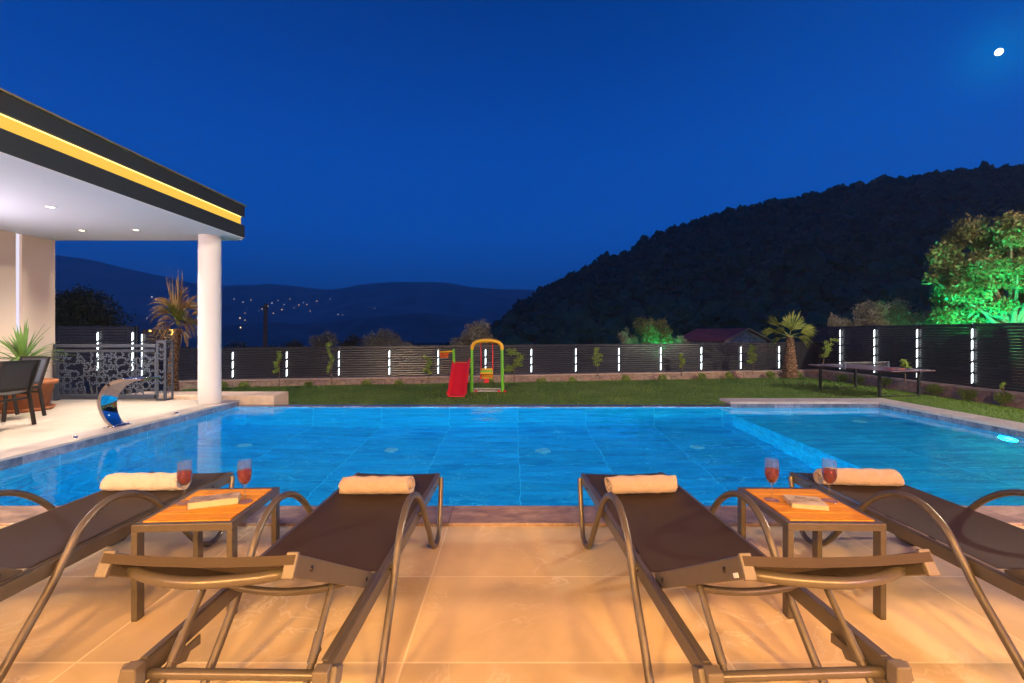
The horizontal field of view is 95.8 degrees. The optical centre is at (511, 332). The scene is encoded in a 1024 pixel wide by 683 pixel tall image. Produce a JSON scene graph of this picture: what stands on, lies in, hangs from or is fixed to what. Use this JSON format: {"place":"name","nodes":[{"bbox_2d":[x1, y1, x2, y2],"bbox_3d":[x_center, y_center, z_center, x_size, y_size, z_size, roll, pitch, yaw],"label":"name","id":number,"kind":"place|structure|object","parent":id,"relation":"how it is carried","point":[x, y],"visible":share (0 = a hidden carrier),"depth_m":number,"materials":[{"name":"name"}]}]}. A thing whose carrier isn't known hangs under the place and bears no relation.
{"place":"outdoors","nodes":[
{"label":"outdoors","id":0,"kind":"place"},
{"bbox_2d":[0,400,197,450],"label":"side terrace","id":1,"kind":"structure","parent":0,"point":[61,418],"depth_m":6.55,"materials":[{"name":"tile"}]},
{"bbox_2d":[0,359,40,424],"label":"dining chair","id":2,"kind":"object","parent":1,"relation":"on","point":[16,376],"visible":1,"depth_m":5.94,"materials":[{"name":"metal"}]},
{"bbox_2d":[1,356,50,421],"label":"dining chair","id":3,"kind":"object","parent":1,"relation":"on","point":[42,369],"visible":0.37,"depth_m":6.76,"materials":[{"name":"metal"}]},
{"bbox_2d":[0,318,61,413],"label":"potted yucca","id":4,"kind":"object","parent":1,"relation":"on","point":[19,346],"visible":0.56,"depth_m":7.21,"materials":[{"name":"plant"}]},
{"bbox_2d":[53,344,155,400],"bbox_3d":[-7.285,0.705,8.310,1.830,1.010,0.080,0,0,0],"label":"railing","id":5,"kind":"object","parent":1,"relation":"on","point":[57,395],"visible":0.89,"depth_m":8.30,"materials":[{"name":"metal"}]},
{"bbox_2d":[0,88,246,404],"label":"roof canopy","id":6,"kind":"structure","parent":1,"relation":"on","point":[96,187],"depth_m":6.79,"materials":[{"name":"beige paint"}]},
{"bbox_2d":[156,340,173,400],"bbox_3d":[-6.279,0.672,8.379,0.173,1.075,0.198,0,0,0],"label":"railing post","id":7,"kind":"object","parent":1,"relation":"on","point":[165,369],"visible":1,"depth_m":8.29,"materials":[{"name":"metal"}]},
{"bbox_2d":[97,376,159,428],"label":"pool waterfall","id":8,"kind":"structure","parent":0,"point":[109,393],"depth_m":5.90,"materials":[{"name":"metal"}]},
{"bbox_2d":[83,309,493,357],"bbox_3d":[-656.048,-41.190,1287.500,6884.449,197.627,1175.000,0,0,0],"label":"foothill","id":9,"kind":"structure","parent":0,"point":[428,328],"depth_m":1198.50,"materials":[{"name":"plant"}]},
{"bbox_2d":[55,255,535,324],"bbox_3d":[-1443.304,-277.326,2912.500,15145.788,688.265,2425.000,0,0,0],"label":"mountain","id":10,"kind":"structure","parent":0,"point":[138,292],"depth_m":2774.42,"materials":[{"name":"blue"}]},
{"bbox_2d":[0,526,1023,682],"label":"terrace","id":11,"kind":"structure","parent":0,"point":[513,604],"depth_m":1.95,"materials":[{"name":"tile"}]},
{"bbox_2d":[0,472,234,682],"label":"sun lounger","id":12,"kind":"object","parent":11,"relation":"on","point":[53,542],"visible":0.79,"depth_m":2.01,"materials":[{"name":"brown fabric"}]},
{"bbox_2d":[100,472,190,490],"bbox_3d":[-2.026,0.822,2.566,0.433,0.098,0.125,0,0,-1],"label":"rolled towel","id":13,"kind":"object","parent":12,"relation":"on","point":[157,481],"visible":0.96,"depth_m":2.51,"materials":[{"name":"white fabric"}]},
{"bbox_2d":[131,487,279,621],"bbox_3d":[-1.405,1.006,2.180,0.410,0.408,0.460,0,0,-3],"label":"side table","id":14,"kind":"object","parent":11,"relation":"on","point":[175,516],"visible":0.77,"depth_m":2.02,"materials":[{"name":"orange wood"}]},
{"bbox_2d":[176,459,192,504],"bbox_3d":[-1.545,0.703,2.185,0.068,0.197,0.068,0,0,0],"label":"wine glass","id":15,"kind":"object","parent":14,"relation":"on","point":[183,477],"visible":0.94,"depth_m":2.17,"materials":[{"name":"red glass"}]},
{"bbox_2d":[187,492,240,509],"bbox_3d":[-1.395,0.786,2.175,0.201,0.030,0.085,0,0,-22],"label":"book","id":16,"kind":"object","parent":14,"relation":"on","point":[198,502],"visible":1,"depth_m":2.15,"materials":[{"name":"white paper"}]},
{"bbox_2d":[237,462,251,500],"bbox_3d":[-1.270,0.703,2.200,0.068,0.197,0.068,0,0,27],"label":"wine glass","id":17,"kind":"object","parent":14,"relation":"on","point":[244,476],"visible":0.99,"depth_m":2.18,"materials":[{"name":"red"}]},
{"bbox_2d":[94,472,442,682],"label":"sun lounger","id":18,"kind":"object","parent":11,"relation":"on","point":[336,539],"visible":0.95,"depth_m":1.46,"materials":[{"name":"brown fabric"}]},
{"bbox_2d":[339,476,414,493],"bbox_3d":[-0.732,0.823,2.511,0.397,0.095,0.124,0,0,-1],"label":"rolled towel","id":19,"kind":"object","parent":18,"relation":"on","point":[378,485],"visible":1,"depth_m":2.46,"materials":[{"name":"white fabric"}]},
{"bbox_2d":[578,472,939,682],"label":"sun lounger","id":20,"kind":"object","parent":11,"relation":"on","point":[680,537],"visible":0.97,"depth_m":1.46,"materials":[{"name":"brown fabric"}]},
{"bbox_2d":[605,475,677,493],"bbox_3d":[0.706,0.822,2.523,0.390,0.096,0.123,0,0,-4],"label":"rolled towel","id":21,"kind":"object","parent":20,"relation":"on","point":[635,484],"visible":1,"depth_m":2.48,"materials":[{"name":"white fabric"}]},
{"bbox_2d":[737,487,885,619],"bbox_3d":[1.378,1.006,2.185,0.410,0.408,0.460,0,0,1],"label":"side table","id":22,"kind":"object","parent":11,"relation":"on","point":[839,515],"visible":0.77,"depth_m":2.03,"materials":[{"name":"orange wood"}]},
{"bbox_2d":[764,457,779,502],"bbox_3d":[1.245,0.703,2.220,0.068,0.197,0.068,0,0,-36],"label":"wine glass","id":23,"kind":"object","parent":22,"relation":"on","point":[771,474],"visible":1,"depth_m":2.20,"materials":[{"name":"red"}]},
{"bbox_2d":[783,494,828,510],"bbox_3d":[1.372,0.791,2.165,0.151,0.021,0.125,0,0,14],"label":"book","id":24,"kind":"object","parent":22,"relation":"on","point":[805,502],"visible":1,"depth_m":2.13,"materials":[{"name":"paper"}]},
{"bbox_2d":[821,458,837,499],"bbox_3d":[1.515,0.703,2.210,0.068,0.197,0.068,0,0,-9],"label":"wine glass","id":25,"kind":"object","parent":22,"relation":"on","point":[829,475],"visible":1,"depth_m":2.19,"materials":[{"name":"red"}]},
{"bbox_2d":[788,472,1023,680],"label":"sun lounger","id":26,"kind":"object","parent":11,"relation":"on","point":[960,530],"visible":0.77,"depth_m":2.03,"materials":[{"name":"brown fabric"}]},
{"bbox_2d":[813,467,904,485],"bbox_3d":[1.980,0.821,2.651,0.444,0.098,0.124,0,0,4],"label":"rolled towel","id":27,"kind":"object","parent":26,"relation":"on","point":[869,477],"visible":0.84,"depth_m":2.60,"materials":[{"name":"white fabric"}]},
{"bbox_2d":[0,407,1023,505],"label":"pool water","id":28,"kind":"structure","parent":0,"point":[515,456],"depth_m":5.16,"materials":[{"name":"blue liquid"}]},
{"bbox_2d":[0,0,1023,289],"label":"sky","id":29,"kind":"structure","parent":0,"point":[493,144],"materials":[{"name":"blue"}]},
{"bbox_2d":[60,356,1023,399],"bbox_3d":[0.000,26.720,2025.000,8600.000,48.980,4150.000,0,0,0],"label":"ground","id":30,"kind":"structure","parent":0,"point":[88,386],"depth_m":22.67,"materials":[{"name":"green plant"}]},
{"bbox_2d":[55,325,138,382],"bbox_3d":[-15.675,0.775,16.969,3.920,2.110,0.132,0,0,0],"label":"fence","id":31,"kind":"object","parent":30,"relation":"on","point":[99,337],"visible":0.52,"depth_m":16.98,"materials":[{"name":"black metal"}]},
{"bbox_2d":[55,284,146,368],"bbox_3d":[-26.522,-0.093,28.107,6.980,5.752,4.944,0,0,0],"label":"tree","id":32,"kind":"object","parent":30,"relation":"on","point":[75,308],"visible":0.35,"depth_m":27.28,"materials":[{"name":"green plant"}]},
{"bbox_2d":[141,329,173,377],"bbox_3d":[-14.683,0.875,19.171,1.671,2.110,0.131,0,0,14],"label":"fence","id":33,"kind":"object","parent":30,"relation":"on","point":[149,337],"visible":0.41,"depth_m":19.24,"materials":[{"name":"black metal"}]},
{"bbox_2d":[179,345,191,370],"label":"tree","id":34,"kind":"object","parent":30,"relation":"on","point":[184,353],"visible":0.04,"depth_m":31.29,"materials":[{"name":"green plant"}]},
{"bbox_2d":[222,381,228,387],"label":"shrub","id":35,"kind":"object","parent":30,"relation":"on","point":[224,384],"visible":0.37,"depth_m":17.36,"materials":[{"name":"green plant"}]},
{"bbox_2d":[223,339,253,369],"bbox_3d":[-18.343,2.010,31.155,2.290,3.242,1.952,0,0,-42],"label":"tree","id":36,"kind":"object","parent":30,"relation":"on","point":[237,345],"visible":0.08,"depth_m":30.66,"materials":[{"name":"green plant"}]},
{"bbox_2d":[260,304,268,346],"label":"utility pole","id":37,"kind":"object","parent":30,"relation":"on","point":[265,329],"visible":0.53,"depth_m":54.81,"materials":[{"name":"brown wood"}]},
{"bbox_2d":[266,339,303,366],"bbox_3d":[-15.225,1.914,31.072,2.654,3.435,2.280,0,0,0],"label":"tree","id":38,"kind":"object","parent":30,"relation":"on","point":[295,344],"visible":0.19,"depth_m":30.86,"materials":[{"name":"green plant"}]},
{"bbox_2d":[304,329,339,361],"bbox_3d":[-12.880,1.695,30.994,3.018,3.876,2.250,0,0,0],"label":"tree","id":39,"kind":"object","parent":30,"relation":"on","point":[320,340],"visible":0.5,"depth_m":30.60,"materials":[{"name":"green plant"}]},
{"bbox_2d":[338,334,366,365],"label":"tree","id":40,"kind":"object","parent":30,"relation":"on","point":[352,340],"visible":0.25,"depth_m":31.01,"materials":[{"name":"green plant"}]},
{"bbox_2d":[358,326,393,360],"bbox_3d":[-9.113,1.569,31.088,2.590,4.102,2.197,0,0,0],"label":"tree","id":41,"kind":"object","parent":30,"relation":"on","point":[372,340],"visible":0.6,"depth_m":30.77,"materials":[{"name":"green plant"}]},
{"bbox_2d":[383,333,412,362],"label":"tree","id":42,"kind":"object","parent":30,"relation":"on","point":[395,341],"visible":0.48,"depth_m":30.82,"materials":[{"name":"green plant"}]},
{"bbox_2d":[449,318,496,370],"bbox_3d":[-2.074,0.780,23.911,2.573,3.285,1.864,0,0,0],"label":"olive tree","id":43,"kind":"object","parent":30,"relation":"on","point":[474,332],"visible":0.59,"depth_m":23.72,"materials":[{"name":"green plant"}]},
{"bbox_2d":[179,369,818,389],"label":"garden wall","id":44,"kind":"structure","parent":30,"relation":"on","point":[509,378],"depth_m":19.69,"materials":[{"name":"stone"}]},
{"bbox_2d":[178,342,819,379],"bbox_3d":[0.934,1.131,20.157,28.235,1.438,0.132,0,0,-9],"label":"fence","id":45,"kind":"object","parent":44,"relation":"on","point":[734,358],"visible":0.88,"depth_m":19.93,"materials":[{"name":"black"}]},
{"bbox_2d":[617,326,640,359],"bbox_3d":[6.164,1.026,24.401,1.205,2.787,0.910,0,0,-35],"label":"bush","id":46,"kind":"object","parent":30,"relation":"on","point":[624,337],"visible":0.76,"depth_m":24.33,"materials":[{"name":"green plant"}]},
{"bbox_2d":[632,316,673,367],"bbox_3d":[7.376,0.691,23.956,2.063,3.472,1.473,0,0,-17],"label":"bush","id":47,"kind":"object","parent":30,"relation":"on","point":[650,332],"visible":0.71,"depth_m":23.81,"materials":[{"name":"green plant"}]},
{"bbox_2d":[672,335,689,352],"bbox_3d":[8.903,1.231,24.460,1.152,2.362,1.220,0,0,0],"label":"bush","id":48,"kind":"object","parent":30,"relation":"on","point":[678,339],"visible":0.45,"depth_m":24.14,"materials":[{"name":"green plant"}]},
{"bbox_2d":[679,328,772,362],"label":"farmhouse","id":49,"kind":"object","parent":30,"relation":"on","point":[732,335],"visible":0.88,"depth_m":45.91,"materials":[{"name":"stone"}]},
{"bbox_2d":[827,312,851,361],"bbox_3d":[17.340,0.667,24.490,1.368,3.510,1.179,0,0,-38],"label":"bush","id":50,"kind":"object","parent":30,"relation":"on","point":[835,321],"visible":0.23,"depth_m":24.31,"materials":[{"name":"green plant"}]},
{"bbox_2d":[848,299,892,357],"bbox_3d":[18.513,0.272,24.006,2.033,4.302,1.678,0,0,-11],"label":"bush","id":51,"kind":"object","parent":30,"relation":"on","point":[875,314],"visible":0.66,"depth_m":23.77,"materials":[{"name":"green plant"}]},
{"bbox_2d":[881,295,927,375],"bbox_3d":[20.256,0.159,24.608,2.630,4.511,2.108,0,0,0],"label":"bush","id":52,"kind":"object","parent":30,"relation":"on","point":[898,315],"visible":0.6,"depth_m":24.25,"materials":[{"name":"green plant"}]},
{"bbox_2d":[817,369,1023,408],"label":"garden wall","id":53,"kind":"structure","parent":30,"relation":"on","point":[984,395],"depth_m":16.04,"materials":[{"name":"stone"}]},
{"bbox_2d":[811,323,1023,392],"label":"fence","id":54,"kind":"object","parent":53,"relation":"on","point":[999,341],"visible":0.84,"depth_m":16.07,"materials":[{"name":"black"}]},
{"bbox_2d":[910,310,942,374],"bbox_3d":[21.948,0.542,24.297,1.835,3.740,1.375,0,0,-22],"label":"bush","id":55,"kind":"object","parent":30,"relation":"on","point":[927,315],"visible":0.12,"depth_m":24.30,"materials":[{"name":"green plant"}]},
{"bbox_2d":[922,210,1023,382],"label":"tree","id":56,"kind":"object","parent":30,"relation":"on","point":[983,292],"visible":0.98,"depth_m":20.47,"materials":[{"name":"green plant"}]},
{"bbox_2d":[993,390,1015,405],"bbox_3d":[14.089,1.934,13.283,0.520,0.602,0.477,0,0,-28],"label":"shrub","id":57,"kind":"object","parent":30,"relation":"on","point":[1000,398],"visible":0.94,"depth_m":13.22,"materials":[{"name":"green plant"}]},
{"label":"pool wall","id":58,"kind":"structure","parent":30,"relation":"on","visible":0},
{"bbox_2d":[0,506,1023,525],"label":"pool coping","id":59,"kind":"object","parent":58,"relation":"on","point":[505,515],"depth_m":3.02,"materials":[{"name":"stone"}]},
{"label":"pool wall","id":60,"kind":"structure","parent":30,"relation":"on","visible":0},
{"bbox_2d":[0,402,238,469],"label":"pool edge wall","id":61,"kind":"structure","parent":60,"relation":"on","point":[14,462],"depth_m":5.50,"materials":[{"name":"tile"}]},
{"bbox_2d":[0,400,239,461],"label":"pool coping","id":62,"kind":"object","parent":61,"relation":"on","point":[16,452],"visible":0.79,"depth_m":5.52,"materials":[{"name":"stone"}]},
{"bbox_2d":[180,377,1023,422],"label":"lawn","id":63,"kind":"structure","parent":0,"point":[522,402],"depth_m":13.63,"materials":[{"name":"green plant"}]},
{"bbox_2d":[147,275,197,390],"bbox_3d":[-10.116,-0.001,14.013,1.495,3.846,1.099,0,0,0],"label":"palm tree","id":64,"kind":"object","parent":63,"relation":"on","point":[175,306],"visible":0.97,"depth_m":13.93,"materials":[{"name":"green plant"}]},
{"bbox_2d":[119,391,287,404],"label":"stone block","id":65,"kind":"structure","parent":63,"relation":"on","point":[262,397],"depth_m":8.48,"materials":[{"name":"stone"}]},
{"bbox_2d":[236,381,249,386],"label":"shrub","id":66,"kind":"object","parent":63,"relation":"on","point":[242,384],"visible":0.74,"depth_m":17.41,"materials":[{"name":"green plant"}]},
{"bbox_2d":[273,351,282,384],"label":"sapling","id":67,"kind":"object","parent":63,"relation":"on","point":[279,355],"visible":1,"depth_m":17.85,"materials":[{"name":"green plant"}]},
{"bbox_2d":[303,381,312,385],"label":"shrub","id":68,"kind":"object","parent":63,"relation":"on","point":[308,383],"visible":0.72,"depth_m":17.81,"materials":[{"name":"green plant"}]},
{"bbox_2d":[326,342,333,384],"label":"sapling","id":69,"kind":"object","parent":63,"relation":"on","point":[331,360],"visible":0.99,"depth_m":18.17,"materials":[{"name":"green plant"}]},
{"bbox_2d":[361,379,373,384],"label":"shrub","id":70,"kind":"object","parent":63,"relation":"on","point":[366,382],"visible":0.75,"depth_m":18.20,"materials":[{"name":"green plant"}]},
{"bbox_2d":[394,380,402,383],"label":"shrub","id":71,"kind":"object","parent":63,"relation":"on","point":[398,382],"visible":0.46,"depth_m":18.36,"materials":[{"name":"green plant"}]},
{"bbox_2d":[422,355,432,382],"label":"sapling","id":72,"kind":"object","parent":63,"relation":"on","point":[428,364],"visible":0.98,"depth_m":18.77,"materials":[{"name":"green plant"}]},
{"bbox_2d":[438,338,505,396],"bbox_3d":[-1.239,0.993,13.917,2.109,1.636,2.174,0,0,0],"label":"playset","id":73,"kind":"object","parent":63,"relation":"on","point":[458,380],"visible":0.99,"depth_m":14.14,"materials":[{"name":"red plastic"}]},
{"bbox_2d":[504,348,523,381],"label":"sapling","id":74,"kind":"object","parent":63,"relation":"on","point":[515,361],"visible":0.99,"depth_m":19.28,"materials":[{"name":"green plant"}]},
{"bbox_2d":[536,377,545,381],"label":"shrub","id":75,"kind":"object","parent":63,"relation":"on","point":[542,379],"visible":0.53,"depth_m":19.30,"materials":[{"name":"green plant"}]},
{"bbox_2d":[593,348,602,375],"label":"sapling","id":76,"kind":"object","parent":63,"relation":"on","point":[596,353],"visible":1,"depth_m":19.87,"materials":[{"name":"green plant"}]},
{"bbox_2d":[620,375,630,379],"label":"shrub","id":77,"kind":"object","parent":63,"relation":"on","point":[625,377],"visible":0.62,"depth_m":19.96,"materials":[{"name":"green plant"}]},
{"bbox_2d":[658,374,666,379],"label":"shrub","id":78,"kind":"object","parent":63,"relation":"on","point":[661,376],"visible":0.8,"depth_m":20.21,"materials":[{"name":"green plant"}]},
{"bbox_2d":[679,353,684,375],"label":"sapling","id":79,"kind":"object","parent":63,"relation":"on","point":[682,360],"visible":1,"depth_m":20.56,"materials":[{"name":"green plant"}]},
{"bbox_2d":[698,372,707,379],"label":"shrub","id":80,"kind":"object","parent":63,"relation":"on","point":[700,375],"visible":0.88,"depth_m":20.52,"materials":[{"name":"green plant"}]},
{"bbox_2d":[724,372,735,378],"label":"shrub","id":81,"kind":"object","parent":63,"relation":"on","point":[729,375],"visible":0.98,"depth_m":20.70,"materials":[{"name":"green plant"}]},
{"bbox_2d":[747,344,756,370],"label":"sapling","id":82,"kind":"object","parent":63,"relation":"on","point":[751,351],"visible":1,"depth_m":21.11,"materials":[{"name":"green plant"}]},
{"bbox_2d":[766,370,774,377],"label":"shrub","id":83,"kind":"object","parent":63,"relation":"on","point":[770,374],"visible":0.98,"depth_m":21.02,"materials":[{"name":"green plant"}]},
{"bbox_2d":[759,311,818,377],"bbox_3d":[11.230,0.534,19.026,2.554,2.951,0.961,0,0,0],"label":"palm tree","id":84,"kind":"object","parent":63,"relation":"on","point":[789,369],"visible":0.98,"depth_m":18.81,"materials":[{"name":"green plant"}]},
{"bbox_2d":[819,338,839,363],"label":"sapling","id":85,"kind":"object","parent":63,"relation":"on","point":[827,344],"visible":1,"depth_m":19.55,"materials":[{"name":"green plant"}]},
{"bbox_2d":[836,373,848,382],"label":"shrub","id":86,"kind":"object","parent":63,"relation":"on","point":[841,378],"visible":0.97,"depth_m":19.73,"materials":[{"name":"green plant"}]},
{"bbox_2d":[850,374,864,384],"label":"shrub","id":87,"kind":"object","parent":63,"relation":"on","point":[860,379],"visible":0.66,"depth_m":18.74,"materials":[{"name":"green plant"}]},
{"bbox_2d":[808,361,935,397],"bbox_3d":[10.800,1.350,14.100,1.640,0.960,2.740,0,0,-11],"label":"table tennis","id":88,"kind":"object","parent":63,"relation":"on","point":[880,369],"visible":1,"depth_m":13.56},
{"bbox_2d":[882,377,892,388],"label":"shrub","id":89,"kind":"object","parent":63,"relation":"on","point":[886,381],"visible":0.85,"depth_m":17.46,"materials":[{"name":"green plant"}]},
{"bbox_2d":[900,359,912,381],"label":"sapling","id":90,"kind":"object","parent":63,"relation":"on","point":[904,363],"visible":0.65,"depth_m":15.98,"materials":[{"name":"green plant"}]},
{"bbox_2d":[924,383,945,395],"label":"shrub","id":91,"kind":"object","parent":63,"relation":"on","point":[933,389],"visible":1,"depth_m":15.39,"materials":[{"name":"green plant"}]},
{"bbox_2d":[955,387,977,400],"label":"shrub","id":92,"kind":"object","parent":63,"relation":"on","point":[967,395],"visible":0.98,"depth_m":14.31,"materials":[{"name":"green plant"}]},
{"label":"pool wall","id":93,"kind":"structure","parent":63,"relation":"on","visible":0},
{"bbox_2d":[235,405,729,406],"bbox_3d":[-0.520,1.304,8.262,8.720,0.019,0.216,0,0,0],"label":"pool overflow edge","id":94,"kind":"object","parent":93,"relation":"on","point":[482,406],"visible":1,"depth_m":8.16,"materials":[{"name":"white stone"}]},
{"bbox_2d":[725,402,879,406],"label":"waterline tiles","id":95,"kind":"object","parent":93,"relation":"attached to","point":[803,405],"visible":0.29,"depth_m":8.14,"materials":[{"name":"blue tile"}]},
{"bbox_2d":[380,172,1023,365],"bbox_3d":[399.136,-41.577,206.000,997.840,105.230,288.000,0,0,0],"label":"hill","id":96,"kind":"structure","parent":0,"point":[778,280],"depth_m":113.44,"materials":[{"name":"plant"}]},
{"bbox_2d":[387,160,1023,367],"bbox_3d":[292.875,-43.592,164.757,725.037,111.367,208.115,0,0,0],"label":"hillside wood","id":97,"kind":"object","parent":96,"relation":"on","point":[584,316],"visible":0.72,"depth_m":125.95,"materials":[{"name":"green plant"}]},
{"bbox_2d":[994,48,1003,55],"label":"moon","id":98,"kind":"object","parent":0,"point":[999,51],"visible":1,"depth_m":4433.65,"materials":[{"name":"white"}]},
{"bbox_2d":[999,382,1005,395],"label":"sapling","id":99,"kind":"object","parent":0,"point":[1002,385],"visible":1,"depth_m":13.09,"materials":[{"name":"green plant"}]},
{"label":"pool wall","id":100,"kind":"structure","parent":0,"visible":0},
{"bbox_2d":[719,398,1023,431],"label":"pool coping","id":101,"kind":"object","parent":100,"relation":"on","point":[1003,423],"visible":1,"depth_m":8.03,"materials":[{"name":"stone"}]},
{"bbox_2d":[880,404,1023,436],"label":"waterline tiles","id":102,"kind":"object","parent":100,"relation":"attached to","point":[1000,429],"depth_m":6.73,"materials":[{"name":"blue tile"}]}
]}

